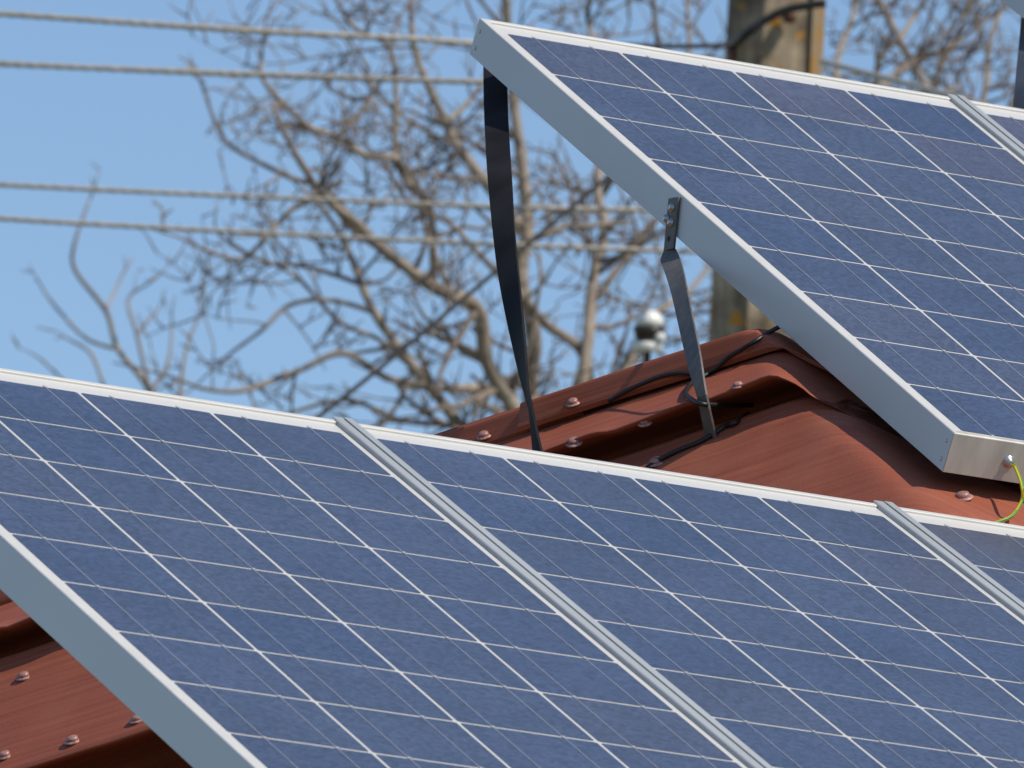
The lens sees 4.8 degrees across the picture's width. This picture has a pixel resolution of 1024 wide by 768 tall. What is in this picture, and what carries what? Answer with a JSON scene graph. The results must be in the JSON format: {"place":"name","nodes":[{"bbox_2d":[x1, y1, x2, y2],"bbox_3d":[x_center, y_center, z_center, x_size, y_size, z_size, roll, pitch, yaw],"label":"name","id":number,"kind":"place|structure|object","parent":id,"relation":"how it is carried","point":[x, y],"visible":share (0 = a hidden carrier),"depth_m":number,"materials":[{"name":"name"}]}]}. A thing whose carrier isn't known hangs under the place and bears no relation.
{"place":"outdoors","nodes":[
{"label":"outdoors","id":0,"kind":"place"},
{"bbox_2d":[0,61,482,84],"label":"power line","id":1,"kind":"object","parent":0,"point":[252,74],"visible":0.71,"depth_m":29.89,"materials":[{"name":"metal"}]},
{"bbox_2d":[0,0,1020,433],"label":"sky","id":2,"kind":"structure","parent":0,"point":[147,131],"materials":[{"name":"blue"}]},
{"label":"ground","id":3,"kind":"structure","parent":0,"visible":0},
{"bbox_2d":[11,162,202,395],"bbox_3d":[-1.482,3.572,35.464,0.575,8.621,0.347,3,-10,6],"label":"bare tree","id":4,"kind":"object","parent":3,"relation":"on","point":[144,380],"visible":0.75,"depth_m":36.13,"materials":[{"name":"brown plant"}]},
{"bbox_2d":[112,0,725,434],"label":"bare tree","id":5,"kind":"object","parent":3,"relation":"on","point":[500,386],"visible":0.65,"depth_m":33.07,"materials":[{"name":"brown plant"}]},
{"bbox_2d":[0,329,1023,767],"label":"house","id":6,"kind":"structure","parent":3,"relation":"on","point":[810,423],"depth_m":14.28,"materials":[{"name":"red metal"}]},
{"bbox_2d":[0,368,752,767],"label":"solar panel","id":7,"kind":"object","parent":6,"relation":"attached to","point":[194,582],"visible":1,"depth_m":12.59,"materials":[{"name":"glass"}]},
{"bbox_2d":[332,416,772,767],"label":"joint strip","id":8,"kind":"object","parent":7,"relation":"attached to","point":[638,664],"visible":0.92,"depth_m":12.89,"materials":[{"name":"metal"}]},
{"bbox_2d":[483,66,542,451],"bbox_3d":[-0.007,-0.155,14.745,0.050,0.729,1.009,5,-10,-5],"label":"support strap","id":9,"kind":"object","parent":6,"relation":"attached to","point":[498,154],"visible":0.84,"depth_m":14.71,"materials":[{"name":"metal"}]},
{"bbox_2d":[660,197,716,438],"bbox_3d":[0.203,-0.081,14.376,0.035,0.350,0.388,6,-10,-9],"label":"support strap","id":10,"kind":"object","parent":6,"relation":"attached to","point":[671,263],"visible":1,"depth_m":14.33,"materials":[{"name":"metal"}]},
{"bbox_2d":[358,423,1023,767],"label":"solar panel","id":11,"kind":"object","parent":6,"relation":"attached to","point":[777,627],"visible":0.94,"depth_m":13.15,"materials":[{"name":"glass"}]},
{"bbox_2d":[873,500,1023,616],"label":"joint strip","id":12,"kind":"object","parent":11,"relation":"attached to","point":[973,571],"visible":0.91,"depth_m":13.55,"materials":[{"name":"metal"}]},
{"bbox_2d":[608,325,779,402],"bbox_3d":[0.224,-0.035,14.309,0.238,0.113,0.043,1,-11,18],"label":"cable","id":13,"kind":"object","parent":6,"relation":"on","point":[720,364],"visible":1,"depth_m":14.31,"materials":[{"name":"black rubber"}]},
{"bbox_2d":[646,412,749,467],"bbox_3d":[0.224,0.062,14.193,0.122,0.082,0.058,7,-10,-14],"label":"cable","id":14,"kind":"object","parent":6,"relation":"on","point":[696,442],"visible":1,"depth_m":14.19,"materials":[{"name":"black rubber"}]},
{"bbox_2d":[684,372,753,407],"bbox_3d":[0.226,0.004,14.237,0.084,0.071,0.123,-3,-12,33],"label":"cable","id":15,"kind":"object","parent":6,"relation":"on","point":[688,386],"visible":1,"depth_m":14.21,"materials":[{"name":"black rubber"}]},
{"bbox_2d":[470,18,1023,483],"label":"solar panel","id":16,"kind":"object","parent":6,"relation":"on","point":[862,242],"visible":1,"depth_m":14.73,"materials":[{"name":"glass"}]},
{"bbox_2d":[947,94,1023,157],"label":"joint strip","id":17,"kind":"object","parent":16,"relation":"attached to","point":[991,124],"visible":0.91,"depth_m":15.34,"materials":[{"name":"metal"}]},
{"bbox_2d":[995,462,1023,522],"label":"earth wire","id":18,"kind":"object","parent":16,"relation":"hanging from","point":[1018,474],"visible":1,"depth_m":13.84,"materials":[{"name":"yellow"}]},
{"bbox_2d":[899,507,1023,601],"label":"solar panel","id":19,"kind":"object","parent":6,"relation":"attached to","point":[993,550],"visible":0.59,"depth_m":13.68,"materials":[{"name":"glass"}]},
{"bbox_2d":[970,100,1023,143],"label":"solar panel","id":20,"kind":"object","parent":6,"relation":"on","point":[1010,120],"visible":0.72,"depth_m":15.42,"materials":[{"name":"glass"}]},
{"bbox_2d":[1001,0,1023,17],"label":"solar panel","id":21,"kind":"object","parent":6,"relation":"on","point":[1017,6],"depth_m":16.24,"materials":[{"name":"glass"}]},
{"bbox_2d":[1013,17,1023,108],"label":"support strap","id":22,"kind":"object","parent":21,"relation":"attached to","point":[1018,101],"visible":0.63,"depth_m":16.04,"materials":[{"name":"black"}]},
{"bbox_2d":[642,0,826,362],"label":"utility pole","id":23,"kind":"object","parent":3,"relation":"on","point":[786,34],"visible":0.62,"depth_m":29.91,"materials":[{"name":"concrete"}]},
{"bbox_2d":[0,10,472,45],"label":"power line","id":24,"kind":"object","parent":23,"relation":"attached to","point":[247,30],"visible":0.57,"depth_m":29.60,"materials":[{"name":"metal"}]},
{"bbox_2d":[0,182,648,212],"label":"power line","id":25,"kind":"object","parent":23,"relation":"attached to","point":[305,198],"visible":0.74,"depth_m":29.87,"materials":[{"name":"metal"}]},
{"bbox_2d":[0,216,694,253],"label":"power line","id":26,"kind":"object","parent":23,"relation":"attached to","point":[326,236],"visible":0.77,"depth_m":29.86,"materials":[{"name":"metal"}]},
{"bbox_2d":[315,175,609,417],"bbox_3d":[-0.631,0.059,28.004,0.338,2.467,3.987,-2,-12,29],"label":"service cable","id":27,"kind":"object","parent":23,"relation":"attached to","point":[462,299],"visible":0.48,"depth_m":29.20,"materials":[{"name":"black plastic"}]},
{"bbox_2d":[633,310,665,361],"bbox_3d":[0.333,-0.113,29.695,0.080,0.138,0.087,9,-11,-26],"label":"insulator","id":28,"kind":"object","parent":23,"relation":"on","point":[650,336],"visible":0.99,"depth_m":29.67,"materials":[{"name":"white ceramic"}]},
{"bbox_2d":[632,43,731,48],"bbox_3d":[0.255,-0.834,29.625,0.716,0.126,0.026,12,-13,-38],"label":"service cable","id":29,"kind":"object","parent":23,"relation":"attached to","point":[696,46],"visible":0.48,"depth_m":29.77,"materials":[{"name":"black plastic"}]},
{"bbox_2d":[819,59,979,101],"bbox_3d":[1.218,-0.540,26.400,0.046,1.632,6.690,5,-10,-8],"label":"power line","id":30,"kind":"object","parent":23,"relation":"attached to","point":[887,78],"visible":0.75,"depth_m":28.78,"materials":[{"name":"metal"}]},
{"bbox_2d":[823,0,1020,106],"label":"bare tree","id":31,"kind":"object","parent":3,"relation":"on","point":[914,61],"visible":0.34,"depth_m":35.23,"materials":[{"name":"brown plant"}]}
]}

